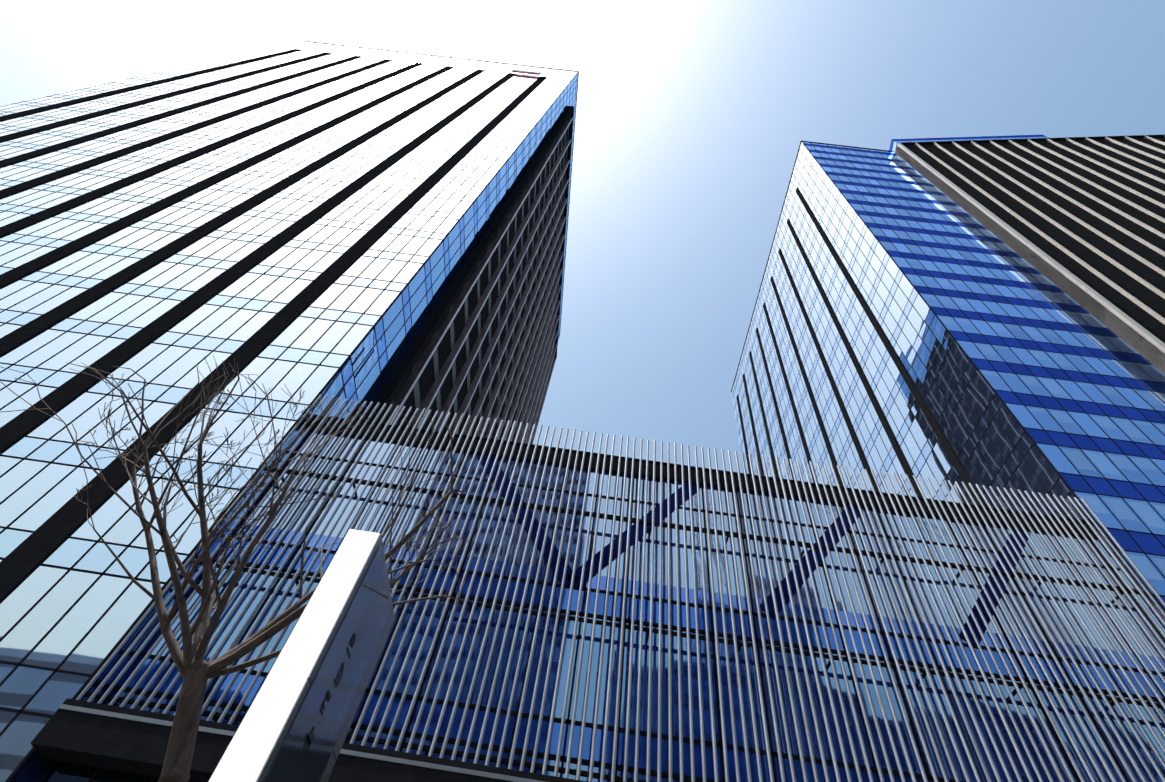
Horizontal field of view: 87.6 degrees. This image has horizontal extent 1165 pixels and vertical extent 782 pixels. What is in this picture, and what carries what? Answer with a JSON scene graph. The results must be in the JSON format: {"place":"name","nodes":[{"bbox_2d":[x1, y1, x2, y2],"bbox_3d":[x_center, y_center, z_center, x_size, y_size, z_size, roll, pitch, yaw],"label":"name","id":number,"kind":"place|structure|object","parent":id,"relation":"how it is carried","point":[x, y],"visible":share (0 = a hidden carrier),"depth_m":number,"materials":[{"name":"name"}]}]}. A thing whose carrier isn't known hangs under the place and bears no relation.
{"place":"outdoors","nodes":[
{"label":"outdoors","id":0,"kind":"place"},
{"bbox_2d":[0,0,1164,472],"label":"sky","id":1,"kind":"structure","parent":0,"point":[693,117],"materials":[{"name":"blue"}]},
{"bbox_2d":[28,429,1164,781],"bbox_3d":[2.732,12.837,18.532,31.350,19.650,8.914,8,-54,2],"label":"building","id":2,"kind":"structure","parent":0,"point":[52,771],"depth_m":18.36,"materials":[{"name":"blue glass"}]},
{"bbox_2d":[76,395,1164,781],"bbox_3d":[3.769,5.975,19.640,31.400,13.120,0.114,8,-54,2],"label":"facade louvers","id":3,"kind":"object","parent":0,"point":[420,747],"visible":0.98,"depth_m":18.56,"materials":[{"name":"grey metal"}]},
{"label":"ground","id":4,"kind":"structure","parent":0,"visible":0},
{"bbox_2d":[0,356,478,781],"bbox_3d":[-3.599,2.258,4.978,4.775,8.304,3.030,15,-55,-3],"label":"tree","id":5,"kind":"object","parent":4,"relation":"on","point":[196,670],"visible":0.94,"depth_m":5.61,"materials":[{"name":"brown plant"}]},
{"bbox_2d":[0,41,577,781],"bbox_3d":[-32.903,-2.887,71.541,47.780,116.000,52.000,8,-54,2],"label":"glass curtain wall","id":6,"kind":"structure","parent":4,"relation":"on","point":[52,649],"depth_m":33.50,"materials":[{"name":"blue glass"}]},
{"bbox_2d":[361,106,573,443],"bbox_3d":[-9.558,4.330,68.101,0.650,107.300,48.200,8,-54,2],"label":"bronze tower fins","id":7,"kind":"object","parent":6,"relation":"attached to","point":[484,344],"visible":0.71,"depth_m":62.76,"materials":[{"name":"black metal"}]},
{"bbox_2d":[0,41,578,781],"bbox_3d":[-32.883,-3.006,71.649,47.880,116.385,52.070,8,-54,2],"label":"window mullions","id":8,"kind":"object","parent":4,"relation":"on","point":[36,547],"visible":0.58,"depth_m":36.70,"materials":[{"name":"grey metal"}]},
{"bbox_2d":[511,69,540,74],"bbox_3d":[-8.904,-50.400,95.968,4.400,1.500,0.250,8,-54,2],"label":"tower sign","id":9,"kind":"object","parent":8,"relation":"attached to","point":[526,72],"visible":1,"depth_m":95.48,"materials":[{"name":"pink"}]},
{"bbox_2d":[208,529,394,781],"bbox_3d":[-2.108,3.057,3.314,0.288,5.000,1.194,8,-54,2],"label":"sign pylon","id":10,"kind":"object","parent":4,"relation":"on","point":[296,723],"visible":1,"depth_m":4.29,"materials":[{"name":"metal"}]},
{"bbox_2d":[30,413,1164,781],"bbox_3d":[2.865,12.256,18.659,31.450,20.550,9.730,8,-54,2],"label":"louvre frame","id":11,"kind":"object","parent":4,"relation":"on","point":[108,737],"visible":0.44,"depth_m":18.13,"materials":[{"name":"black metal"}]},
{"bbox_2d":[731,142,1164,628],"bbox_3d":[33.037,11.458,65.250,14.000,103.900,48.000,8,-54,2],"label":"glass curtain wall","id":12,"kind":"structure","parent":4,"relation":"on","point":[1118,507],"depth_m":51.20,"materials":[{"name":"blue glass"}]},
{"bbox_2d":[731,141,1164,611],"bbox_3d":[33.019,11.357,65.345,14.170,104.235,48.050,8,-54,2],"label":"window mullions","id":13,"kind":"object","parent":4,"relation":"on","point":[950,452],"visible":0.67,"depth_m":58.66,"materials":[{"name":"blue"}]},
{"bbox_2d":[895,134,1164,373],"bbox_3d":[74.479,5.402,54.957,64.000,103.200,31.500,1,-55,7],"label":"facade","id":14,"kind":"structure","parent":4,"relation":"on","point":[1080,221],"depth_m":66.59,"materials":[{"name":"black metal"}]},
{"bbox_2d":[889,135,1048,152],"bbox_3d":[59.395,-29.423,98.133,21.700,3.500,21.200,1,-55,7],"label":"roof parapet","id":15,"kind":"structure","parent":14,"relation":"on","point":[894,142],"depth_m":92.73,"materials":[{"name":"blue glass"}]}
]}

